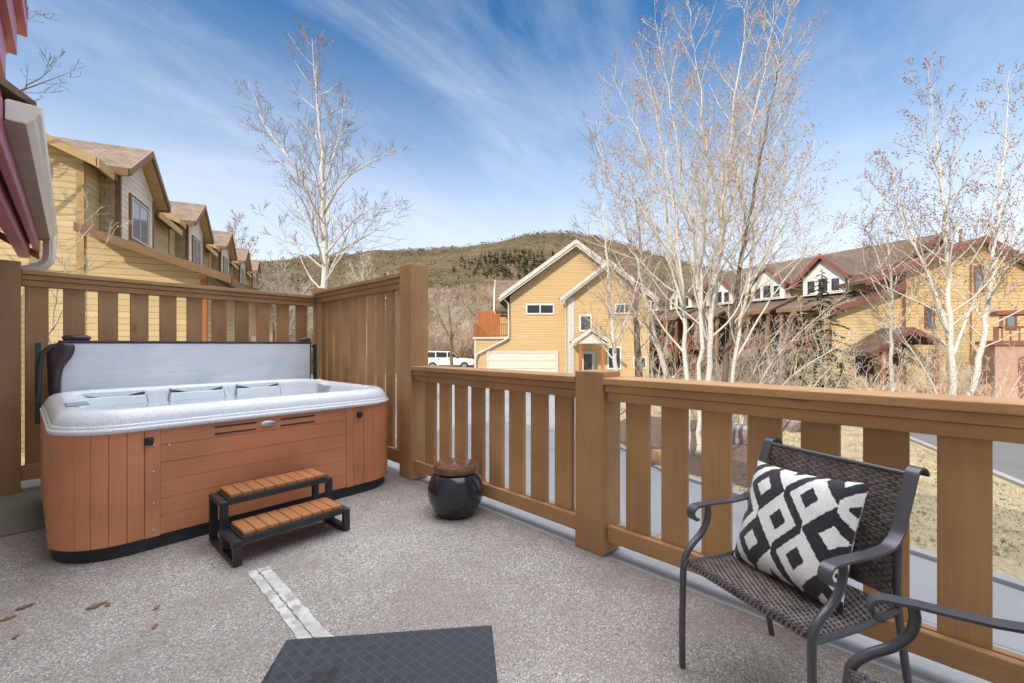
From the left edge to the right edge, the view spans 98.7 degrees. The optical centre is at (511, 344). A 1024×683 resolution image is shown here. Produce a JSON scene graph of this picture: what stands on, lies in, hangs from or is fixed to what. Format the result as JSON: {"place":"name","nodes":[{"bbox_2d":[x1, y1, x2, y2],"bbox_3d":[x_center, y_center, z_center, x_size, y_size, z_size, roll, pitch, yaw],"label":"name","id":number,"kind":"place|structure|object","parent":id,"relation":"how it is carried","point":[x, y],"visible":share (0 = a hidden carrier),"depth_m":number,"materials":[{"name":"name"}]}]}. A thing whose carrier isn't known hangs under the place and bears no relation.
{"place":"outdoors","nodes":[
{"label":"outdoors","id":0,"kind":"place"},
{"bbox_2d":[257,232,712,373],"bbox_3d":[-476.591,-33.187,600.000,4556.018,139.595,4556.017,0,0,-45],"label":"hills","id":1,"kind":"structure","parent":0,"point":[442,264],"depth_m":275.54,"materials":[{"name":"plant"}]},
{"bbox_2d":[213,210,262,288],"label":"bare tree","id":2,"kind":"object","parent":1,"relation":"on","point":[234,227],"visible":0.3,"depth_m":46.12,"materials":[{"name":"plant"}]},
{"bbox_2d":[233,16,416,288],"bbox_3d":[-6.250,-4.009,15.315,5.362,13.640,5.026,0,0,-45],"label":"aspen tree","id":3,"kind":"object","parent":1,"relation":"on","point":[325,256],"visible":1,"depth_m":14.96,"materials":[{"name":"plant"}]},
{"bbox_2d":[258,281,493,363],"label":"bare brush","id":4,"kind":"object","parent":1,"relation":"on","point":[456,346],"visible":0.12,"depth_m":64.03,"materials":[{"name":"plant"}]},
{"bbox_2d":[257,229,724,295],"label":"scrub","id":5,"kind":"object","parent":1,"relation":"on","point":[429,275],"visible":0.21,"depth_m":283.70,"materials":[{"name":"plant"}]},
{"bbox_2d":[430,232,665,283],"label":"conifer trees","id":6,"kind":"object","parent":1,"relation":"on","point":[505,269],"visible":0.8,"depth_m":239.96,"materials":[{"name":"plant"}]},
{"bbox_2d":[6,0,1023,270],"label":"sky","id":7,"kind":"structure","parent":0,"point":[487,98],"materials":[{"name":"blue"}]},
{"bbox_2d":[21,374,1023,579],"bbox_3d":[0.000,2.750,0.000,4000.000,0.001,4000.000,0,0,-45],"label":"ground","id":8,"kind":"structure","parent":0,"point":[1005,565],"depth_m":7.63,"materials":[{"name":"plant"}]},
{"bbox_2d":[0,0,57,270],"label":"roof eave","id":9,"kind":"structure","parent":8,"relation":"on","point":[27,212],"depth_m":2.85,"materials":[{"name":"red wood"}]},
{"bbox_2d":[0,6,83,230],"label":"bare tree","id":10,"kind":"object","parent":8,"relation":"on","point":[26,87],"visible":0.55,"depth_m":10.54,"materials":[{"name":"brown plant"}]},
{"bbox_2d":[21,188,132,343],"bbox_3d":[-8.746,-0.134,8.722,2.132,5.871,1.423,0,0,25],"label":"ornamental tree","id":11,"kind":"object","parent":8,"relation":"on","point":[57,319],"visible":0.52,"depth_m":8.60,"materials":[{"name":"plant"}]},
{"bbox_2d":[0,133,247,451],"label":"townhouse","id":12,"kind":"structure","parent":8,"relation":"on","point":[121,185],"depth_m":12.27,"materials":[{"name":"yellow wood"}]},
{"bbox_2d":[163,201,275,340],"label":"townhouse","id":13,"kind":"structure","parent":8,"relation":"on","point":[191,221],"depth_m":20.50,"materials":[{"name":"yellow wood"}]},
{"bbox_2d":[208,230,275,340],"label":"townhouse","id":14,"kind":"structure","parent":8,"relation":"on","point":[223,246],"depth_m":27.44,"materials":[{"name":"yellow wood"}]},
{"bbox_2d":[231,248,275,340],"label":"townhouse","id":15,"kind":"structure","parent":8,"relation":"on","point":[243,262],"depth_m":34.20,"materials":[{"name":"yellow wood"}]},
{"bbox_2d":[246,259,292,311],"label":"townhouse","id":16,"kind":"structure","parent":8,"relation":"on","point":[256,268],"depth_m":41.02,"materials":[{"name":"yellow wood"}]},
{"bbox_2d":[245,250,313,334],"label":"bare tree","id":17,"kind":"object","parent":8,"relation":"on","point":[303,287],"visible":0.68,"depth_m":23.99,"materials":[{"name":"plant"}]},
{"bbox_2d":[331,252,395,310],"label":"bare tree","id":18,"kind":"object","parent":8,"relation":"on","point":[363,270],"visible":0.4,"depth_m":25.84,"materials":[{"name":"plant"}]},
{"bbox_2d":[428,350,473,366],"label":"parked suv","id":19,"kind":"object","parent":8,"relation":"on","point":[438,357],"visible":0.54,"depth_m":40.17,"materials":[{"name":"white metal"}]},
{"bbox_2d":[431,286,471,366],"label":"bare tree","id":20,"kind":"object","parent":8,"relation":"on","point":[450,336],"visible":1,"depth_m":35.93,"materials":[{"name":"brown plant"}]},
{"bbox_2d":[0,470,922,682],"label":"deck floor","id":21,"kind":"structure","parent":8,"relation":"on","point":[399,555],"depth_m":2.18,"materials":[{"name":"concrete"}]},
{"bbox_2d":[0,478,45,537],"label":"side slab","id":22,"kind":"structure","parent":21,"relation":"on","point":[22,512],"depth_m":3.40,"materials":[{"name":"concrete"}]},
{"bbox_2d":[0,259,315,495],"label":"privacy fence","id":23,"kind":"object","parent":22,"relation":"on","point":[37,285],"visible":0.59,"depth_m":4.17,"materials":[{"name":"brown wood"}]},
{"bbox_2d":[86,600,107,608],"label":"dead leaf","id":24,"kind":"object","parent":21,"relation":"on","point":[96,605],"visible":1,"depth_m":2.19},
{"bbox_2d":[40,379,388,563],"bbox_3d":[-2.535,0.840,3.950,2.009,0.920,2.300,0,0,42],"label":"hot tub","id":25,"kind":"object","parent":21,"relation":"on","point":[124,472],"visible":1,"depth_m":3.00,"materials":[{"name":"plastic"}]},
{"bbox_2d":[35,335,316,423],"bbox_3d":[-3.324,0.354,4.702,2.402,0.892,0.230,0,0,-45],"label":"hot tub cover","id":26,"kind":"object","parent":25,"relation":"attached to","point":[78,362],"visible":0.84,"depth_m":4.45,"materials":[{"name":"plastic"}]},
{"bbox_2d":[209,468,349,566],"bbox_3d":[-1.569,1.121,2.997,0.519,0.351,0.720,0,0,42],"label":"step stool","id":27,"kind":"object","parent":21,"relation":"on","point":[236,534],"visible":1,"depth_m":2.89,"materials":[{"name":"brown wood"}]},
{"bbox_2d":[248,570,311,638],"bbox_3d":[-1.162,1.296,2.193,0.055,0.001,0.945,0,0,-45],"label":"cement strip","id":28,"kind":"object","parent":21,"relation":"on","point":[293,623],"visible":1,"depth_m":2.17,"materials":[{"name":"concrete"}]},
{"bbox_2d":[258,566,332,637],"bbox_3d":[-1.118,1.296,2.231,0.076,0.001,0.935,0,0,-45],"label":"cement strip","id":29,"kind":"object","parent":21,"relation":"on","point":[307,619],"visible":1,"depth_m":2.20,"materials":[{"name":"concrete"}]},
{"bbox_2d":[261,625,497,682],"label":"door mat","id":30,"kind":"object","parent":21,"relation":"on","point":[458,655],"depth_m":1.81,"materials":[{"name":"rubber"}]},
{"bbox_2d":[428,458,483,519],"bbox_3d":[-0.435,1.104,3.405,0.430,0.392,0.430,0,0,-45],"label":"ceramic pot","id":31,"kind":"object","parent":21,"relation":"on","point":[455,489],"visible":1,"depth_m":3.25,"materials":[{"name":"ceramic"}]},
{"bbox_2d":[387,461,989,682],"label":"deck edge","id":32,"kind":"object","parent":21,"relation":"attached to","point":[923,670],"depth_m":2.39,"materials":[{"name":"concrete"}]},
{"bbox_2d":[312,263,427,479],"bbox_3d":[-1.791,0.258,5.196,0.245,2.085,2.540,0,0,-45],"label":"privacy fence","id":33,"kind":"object","parent":32,"relation":"on","point":[349,330],"visible":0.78,"depth_m":4.67,"materials":[{"name":"brown wood"}]},
{"bbox_2d":[410,365,1023,682],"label":"deck railing","id":34,"kind":"object","parent":32,"relation":"on","point":[967,430],"visible":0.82,"depth_m":2.34,"materials":[{"name":"brown wood"}]},
{"bbox_2d":[679,436,929,682],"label":"patio chair","id":35,"kind":"object","parent":21,"relation":"on","point":[873,559],"visible":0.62,"depth_m":1.52,"materials":[{"name":"metal"}]},
{"bbox_2d":[733,460,870,615],"bbox_3d":[1.071,0.688,1.673,0.136,0.435,0.468,24,-11,-13],"label":"throw pillow","id":36,"kind":"object","parent":35,"relation":"on","point":[796,529],"visible":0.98,"depth_m":1.59,"materials":[{"name":"fabric"}]},
{"bbox_2d":[842,592,1023,682],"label":"patio chair","id":37,"kind":"object","parent":21,"relation":"on","point":[903,639],"visible":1,"depth_m":1.12,"materials":[{"name":"metal"}]},
{"bbox_2d":[473,239,658,377],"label":"garage house","id":38,"kind":"structure","parent":8,"relation":"on","point":[531,322],"depth_m":30.95,"materials":[{"name":"yellow wood"}]},
{"bbox_2d":[489,353,555,371],"bbox_3d":[0.745,1.665,30.973,4.720,2.170,0.050,0,0,0],"label":"garage door","id":39,"kind":"structure","parent":38,"relation":"in","point":[542,362],"depth_m":30.95,"materials":[{"name":"metal"}]},
{"bbox_2d":[526,304,553,313],"bbox_3d":[1.980,-2.525,30.985,2.000,0.750,0.070,0,0,0],"label":"window","id":40,"kind":"structure","parent":38,"relation":"in","point":[530,308],"depth_m":30.99,"materials":[{"name":"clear glass"}]},
{"bbox_2d":[579,315,591,331],"bbox_3d":[4.985,-1.480,29.785,0.870,1.160,0.070,0,0,0],"label":"window","id":41,"kind":"structure","parent":38,"relation":"in","point":[582,328],"depth_m":29.78,"materials":[{"name":"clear glass"}]},
{"bbox_2d":[582,352,594,369],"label":"front door","id":42,"kind":"structure","parent":38,"relation":"in","point":[588,358],"depth_m":29.71,"materials":[{"name":"white glass"}]},
{"bbox_2d":[607,346,620,368],"bbox_3d":[6.922,0.875,29.784,0.950,1.550,0.070,0,0,0],"label":"window","id":43,"kind":"structure","parent":38,"relation":"in","point":[609,348],"depth_m":29.78,"materials":[{"name":"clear glass"}]},
{"bbox_2d":[615,304,632,313],"bbox_3d":[7.628,-2.450,29.786,1.350,0.700,0.070,0,0,0],"label":"window","id":44,"kind":"structure","parent":38,"relation":"in","point":[623,305],"depth_m":29.78,"materials":[{"name":"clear glass"}]},
{"bbox_2d":[633,357,646,368],"bbox_3d":[8.650,1.200,29.785,0.900,0.800,0.070,0,0,0],"label":"window","id":45,"kind":"structure","parent":38,"relation":"in","point":[644,358],"depth_m":29.75,"materials":[{"name":"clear glass"}]},
{"bbox_2d":[568,156,664,410],"bbox_3d":[4.288,-2.382,17.773,4.053,10.398,2.921,0,0,11],"label":"birch tree","id":46,"kind":"object","parent":8,"relation":"on","point":[609,308],"visible":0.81,"depth_m":17.97,"materials":[{"name":"white plant"}]},
{"bbox_2d":[594,177,682,376],"bbox_3d":[5.616,-2.394,19.320,2.589,10.469,3.597,0,0,-45],"label":"bare tree","id":47,"kind":"object","parent":8,"relation":"on","point":[637,348],"visible":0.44,"depth_m":19.40,"materials":[{"name":"brown plant"}]},
{"bbox_2d":[608,327,696,413],"bbox_3d":[5.640,1.028,17.465,3.648,3.557,1.338,0,0,2],"label":"bare shrub","id":48,"kind":"object","parent":8,"relation":"on","point":[658,407],"visible":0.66,"depth_m":17.60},
{"bbox_2d":[651,449,660,466],"bbox_3d":[3.296,2.592,10.000,0.289,0.405,0.340,0,0,-1],"label":"boulder","id":49,"kind":"object","parent":8,"relation":"on","point":[655,456],"visible":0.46,"depth_m":9.87,"materials":[{"name":"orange stone"}]},
{"bbox_2d":[640,324,697,377],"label":"bare shrub","id":50,"kind":"object","parent":8,"relation":"on","point":[662,353],"visible":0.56,"depth_m":20.02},
{"bbox_2d":[645,318,719,380],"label":"bare shrub","id":51,"kind":"object","parent":8,"relation":"on","point":[676,371],"visible":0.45,"depth_m":16.58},
{"bbox_2d":[620,417,746,486],"bbox_3d":[4.888,2.738,12.684,4.981,0.001,7.664,0,0,32],"label":"mulch bed","id":52,"kind":"object","parent":8,"relation":"on","point":[740,477],"depth_m":11.42,"materials":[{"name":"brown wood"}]},
{"bbox_2d":[566,110,690,378],"bbox_3d":[3.421,-1.915,12.341,3.816,9.445,2.942,0,0,-22],"label":"birch tree","id":53,"kind":"object","parent":52,"relation":"on","point":[653,336],"visible":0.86,"depth_m":12.13,"materials":[{"name":"white plant"}]},
{"bbox_2d":[588,26,735,454],"bbox_3d":[3.607,-2.622,11.532,3.878,10.894,3.177,0,0,-20],"label":"birch tree","id":54,"kind":"object","parent":52,"relation":"on","point":[680,292],"visible":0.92,"depth_m":11.16,"materials":[{"name":"white plant"}]},
{"bbox_2d":[623,0,787,455],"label":"birch tree","id":55,"kind":"object","parent":52,"relation":"on","point":[700,357],"visible":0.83,"depth_m":10.82,"materials":[{"name":"white plant"}]},
{"bbox_2d":[620,0,814,380],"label":"birch tree","id":56,"kind":"object","parent":52,"relation":"on","point":[709,333],"visible":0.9,"depth_m":10.83,"materials":[{"name":"white plant"}]},
{"bbox_2d":[733,424,746,443],"bbox_3d":[6.454,2.530,12.400,0.561,0.567,0.510,0,0,8],"label":"boulder","id":57,"kind":"object","parent":52,"relation":"on","point":[739,433],"visible":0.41,"depth_m":12.19,"materials":[{"name":"beige stone"}]},
{"bbox_2d":[673,0,842,381],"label":"birch tree","id":58,"kind":"object","parent":52,"relation":"on","point":[725,372],"visible":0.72,"depth_m":11.44,"materials":[{"name":"white plant"}]},
{"bbox_2d":[703,66,860,381],"bbox_3d":[6.557,-2.110,11.348,3.612,9.839,3.055,0,0,33],"label":"birch tree","id":59,"kind":"object","parent":52,"relation":"on","point":[737,341],"visible":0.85,"depth_m":11.15,"materials":[{"name":"white plant"}]},
{"bbox_2d":[734,278,887,423],"bbox_3d":[8.381,0.443,12.684,4.308,4.748,1.801,0,0,-15],"label":"bare shrub","id":60,"kind":"object","parent":52,"relation":"on","point":[796,372],"visible":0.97,"depth_m":12.53,"materials":[{"name":"plant"}]},
{"bbox_2d":[662,347,751,423],"bbox_3d":[6.399,1.259,14.631,3.293,3.104,1.116,0,0,1],"label":"bare shrub","id":61,"kind":"object","parent":8,"relation":"on","point":[714,373],"visible":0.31,"depth_m":14.60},
{"bbox_2d":[693,316,755,381],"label":"bare shrub","id":62,"kind":"object","parent":8,"relation":"on","point":[717,354],"visible":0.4,"depth_m":16.93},
{"bbox_2d":[691,311,782,381],"bbox_3d":[9.476,0.565,18.588,3.874,4.482,1.418,0,0,7],"label":"bare shrub","id":63,"kind":"object","parent":8,"relation":"on","point":[742,350],"visible":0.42,"depth_m":18.57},
{"bbox_2d":[705,325,789,420],"bbox_3d":[7.440,1.007,14.236,2.686,3.594,1.338,0,0,-5],"label":"bare shrub","id":64,"kind":"object","parent":8,"relation":"on","point":[742,365],"visible":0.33,"depth_m":14.11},
{"bbox_2d":[726,302,813,383],"bbox_3d":[11.447,0.319,19.739,3.896,4.975,1.363,0,0,-2],"label":"bare shrub","id":65,"kind":"object","parent":8,"relation":"on","point":[765,355],"visible":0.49,"depth_m":19.56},
{"bbox_2d":[733,318,808,385],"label":"bare shrub","id":66,"kind":"object","parent":8,"relation":"on","point":[784,371],"visible":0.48,"depth_m":16.59,"materials":[{"name":"plant"}]},
{"bbox_2d":[742,337,810,383],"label":"bare shrub","id":67,"kind":"object","parent":8,"relation":"on","point":[765,366],"visible":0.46,"depth_m":18.04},
{"bbox_2d":[783,419,800,431],"bbox_3d":[8.972,2.571,14.200,0.714,0.459,0.612,0,0,42],"label":"boulder","id":68,"kind":"object","parent":8,"relation":"on","point":[791,425],"visible":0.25,"depth_m":13.91,"materials":[{"name":"beige stone"}]},
{"bbox_2d":[645,232,950,384],"bbox_3d":[19.508,-2.235,41.768,13.630,10.170,31.080,0,0,-24],"label":"townhouse row","id":69,"kind":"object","parent":8,"relation":"on","point":[836,267],"visible":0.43,"depth_m":31.93,"materials":[{"name":"painted wood siding"},{"name":"roof shingles"},{"name":"glass"}]},
{"bbox_2d":[650,326,660,343],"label":"patio door","id":70,"kind":"structure","parent":69,"relation":"in","point":[658,330],"depth_m":43.42,"materials":[{"name":"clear glass"}]},
{"bbox_2d":[649,352,661,370],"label":"garage door","id":71,"kind":"structure","parent":69,"relation":"in","point":[657,364],"depth_m":43.66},
{"bbox_2d":[681,324,693,345],"bbox_3d":[15.988,-0.900,40.070,0.057,2.000,1.500,0,0,-24],"label":"patio door","id":72,"kind":"structure","parent":69,"relation":"in","point":[691,330],"depth_m":39.72,"materials":[{"name":"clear glass"}]},
{"bbox_2d":[678,352,696,375],"bbox_3d":[15.963,1.725,40.114,0.067,2.050,2.200,0,0,-24],"label":"garage door","id":73,"kind":"structure","parent":69,"relation":"in","point":[694,354],"depth_m":39.82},
{"bbox_2d":[719,322,728,345],"bbox_3d":[17.705,-0.900,36.237,0.057,2.000,1.500,0,0,-24],"label":"patio door","id":74,"kind":"structure","parent":69,"relation":"in","point":[724,337],"depth_m":36.51,"materials":[{"name":"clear glass"}]},
{"bbox_2d":[719,353,737,378],"bbox_3d":[17.680,1.725,36.281,0.067,2.050,2.200,0,0,-24],"label":"garage door","id":75,"kind":"structure","parent":69,"relation":"in","point":[720,356],"depth_m":36.68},
{"bbox_2d":[761,354,789,382],"bbox_3d":[19.397,1.725,32.448,0.067,2.050,2.200,0,0,-24],"label":"garage door","id":76,"kind":"structure","parent":69,"relation":"in","point":[787,372],"depth_m":32.24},
{"bbox_2d":[770,319,785,345],"bbox_3d":[19.422,-0.900,32.404,0.057,2.000,1.500,0,0,-24],"label":"patio door","id":77,"kind":"structure","parent":69,"relation":"in","point":[771,322],"depth_m":32.39,"materials":[{"name":"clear glass"}]},
{"bbox_2d":[762,346,840,422],"bbox_3d":[9.132,1.382,13.639,2.510,2.842,0.975,0,0,-7],"label":"bare shrub","id":78,"kind":"object","parent":8,"relation":"on","point":[822,367],"visible":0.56,"depth_m":13.71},
{"bbox_2d":[774,342,852,388],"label":"bare shrub","id":79,"kind":"object","parent":8,"relation":"on","point":[811,375],"visible":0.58,"depth_m":15.59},
{"bbox_2d":[779,326,863,387],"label":"bare shrub","id":80,"kind":"object","parent":8,"relation":"on","point":[809,371],"visible":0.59,"depth_m":17.08,"materials":[{"name":"plant"}]},
{"bbox_2d":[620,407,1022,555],"bbox_3d":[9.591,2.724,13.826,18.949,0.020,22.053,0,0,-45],"label":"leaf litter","id":81,"kind":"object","parent":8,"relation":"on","point":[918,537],"visible":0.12,"depth_m":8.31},
{"bbox_2d":[620,408,1023,590],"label":"kerb","id":82,"kind":"structure","parent":8,"relation":"on","point":[1009,581],"depth_m":5.64,"materials":[{"name":"concrete"}]},
{"bbox_2d":[784,270,861,387],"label":"spruce tree","id":83,"kind":"object","parent":8,"relation":"on","point":[820,323],"visible":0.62,"depth_m":20.46,"materials":[{"name":"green plant"}]},
{"bbox_2d":[827,351,855,388],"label":"spruce tree","id":84,"kind":"object","parent":8,"relation":"on","point":[841,369],"visible":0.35,"depth_m":17.46,"materials":[{"name":"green plant"}]},
{"bbox_2d":[816,323,895,389],"bbox_3d":[12.192,0.953,15.628,2.979,3.709,1.301,0,0,7],"label":"bare shrub","id":85,"kind":"object","parent":8,"relation":"on","point":[849,377],"visible":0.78,"depth_m":15.56,"materials":[{"name":"plant"}]},
{"bbox_2d":[839,357,897,390],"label":"bare shrub","id":86,"kind":"object","parent":8,"relation":"on","point":[869,376],"visible":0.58,"depth_m":18.04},
{"bbox_2d":[846,149,942,390],"bbox_3d":[16.262,-2.835,18.956,3.031,11.285,3.307,0,0,-45],"label":"birch tree","id":87,"kind":"object","parent":8,"relation":"on","point":[891,297],"visible":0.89,"depth_m":18.98,"materials":[{"name":"white plant"}]},
{"bbox_2d":[871,346,940,391],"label":"bare shrub","id":88,"kind":"object","parent":8,"relation":"on","point":[894,367],"visible":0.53,"depth_m":14.71,"materials":[{"name":"plant"}]},
{"bbox_2d":[797,229,1023,388],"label":"end house","id":89,"kind":"structure","parent":8,"relation":"on","point":[873,344],"depth_m":26.00,"materials":[{"name":"painted wood siding"},{"name":"stucco"},{"name":"glass"}]},
{"bbox_2d":[856,357,873,376],"bbox_3d":[21.000,1.300,26.174,1.000,1.200,0.047,0,0,0],"label":"side window","id":90,"kind":"structure","parent":89,"relation":"in","point":[871,371],"depth_m":26.15,"materials":[{"name":"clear glass"}]},
{"bbox_2d":[886,353,897,385],"bbox_3d":[22.475,1.625,26.169,0.950,2.250,0.057,0,0,0],"label":"front door","id":91,"kind":"structure","parent":89,"relation":"in","point":[895,359],"depth_m":26.14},
{"bbox_2d":[924,306,934,327],"bbox_3d":[24.650,-1.650,25.985,0.600,1.300,0.070,0,0,0],"label":"window","id":92,"kind":"structure","parent":89,"relation":"in","point":[925,308],"depth_m":25.99,"materials":[{"name":"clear glass"}]},
{"bbox_2d":[974,266,983,291],"bbox_3d":[27.560,-3.900,25.985,0.560,1.500,0.070,0,0,0],"label":"window","id":93,"kind":"structure","parent":89,"relation":"in","point":[975,284],"depth_m":25.99,"materials":[{"name":"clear glass"}]},
{"bbox_2d":[1005,316,1016,329],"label":"window","id":94,"kind":"structure","parent":89,"relation":"in","point":[1012,320],"depth_m":25.99,"materials":[{"name":"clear glass"}]},
{"bbox_2d":[874,320,946,392],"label":"bare shrub","id":95,"kind":"object","parent":8,"relation":"on","point":[911,388],"visible":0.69,"depth_m":16.90,"materials":[{"name":"plant"}]},
{"bbox_2d":[892,371,945,393],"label":"bare shrub","id":96,"kind":"object","parent":8,"relation":"on","point":[918,386],"visible":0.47,"depth_m":18.05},
{"bbox_2d":[920,385,942,393],"bbox_3d":[21.280,2.461,22.400,0.680,0.742,0.884,0,0,-18],"label":"boulder","id":97,"kind":"object","parent":8,"relation":"on","point":[938,389],"visible":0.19,"depth_m":22.13,"materials":[{"name":"beige stone"}]},
{"bbox_2d":[911,347,971,394],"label":"bare shrub","id":98,"kind":"object","parent":8,"relation":"on","point":[939,374],"visible":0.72,"depth_m":14.10,"materials":[{"name":"plant"}]},
{"bbox_2d":[860,49,1023,394],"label":"birch tree","id":99,"kind":"object","parent":8,"relation":"on","point":[948,323],"visible":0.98,"depth_m":14.96,"materials":[{"name":"white plant"}]},
{"bbox_2d":[869,58,1023,395],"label":"birch tree","id":100,"kind":"object","parent":8,"relation":"on","point":[983,335],"visible":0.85,"depth_m":15.39,"materials":[{"name":"white plant"}]},
{"bbox_2d":[935,383,958,394],"bbox_3d":[22.266,2.409,22.600,0.884,0.878,0.680,0,0,25],"label":"boulder","id":101,"kind":"object","parent":8,"relation":"on","point":[947,388],"visible":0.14,"depth_m":22.34,"materials":[{"name":"beige stone"}]},
{"bbox_2d":[925,309,976,394],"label":"bare shrub","id":102,"kind":"object","parent":8,"relation":"on","point":[959,380],"visible":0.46,"depth_m":18.08,"materials":[{"name":"plant"}]},
{"bbox_2d":[910,436,1023,487],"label":"kerb","id":103,"kind":"structure","parent":8,"relation":"on","point":[1011,479],"depth_m":9.19,"materials":[{"name":"concrete"}]},
{"bbox_2d":[967,386,986,396],"bbox_3d":[23.858,2.461,22.600,0.884,0.742,0.680,0,0,-14],"label":"boulder","id":104,"kind":"object","parent":8,"relation":"on","point":[976,392],"visible":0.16,"depth_m":22.27,"materials":[{"name":"beige stone"}]},
{"bbox_2d":[938,341,1023,397],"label":"bare shrub","id":105,"kind":"object","parent":8,"relation":"on","point":[964,381],"visible":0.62,"depth_m":15.29,"materials":[{"name":"plant"}]},
{"bbox_2d":[953,358,1023,398],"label":"bare shrub","id":106,"kind":"object","parent":8,"relation":"on","point":[978,391],"visible":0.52,"depth_m":13.76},
{"bbox_2d":[963,353,1023,397],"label":"bare shrub","id":107,"kind":"object","parent":8,"relation":"on","point":[999,383],"visible":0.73,"depth_m":17.05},
{"bbox_2d":[975,310,1023,398],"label":"stucco garage","id":108,"kind":"structure","parent":8,"relation":"on","point":[1003,349],"depth_m":21.28,"materials":[{"name":"paint"}]},
{"bbox_2d":[1018,357,1023,398],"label":"door","id":109,"kind":"structure","parent":108,"relation":"in","point":[1021,370],"depth_m":20.92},
{"bbox_2d":[385,384,1023,682],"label":"driveway","id":110,"kind":"structure","parent":0,"point":[1008,602],"depth_m":6.96,"materials":[{"name":"concrete"}]},
{"bbox_2d":[650,377,1023,480],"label":"road","id":111,"kind":"structure","parent":0,"point":[1008,458],"depth_m":10.93,"materials":[{"name":"asphalt"}]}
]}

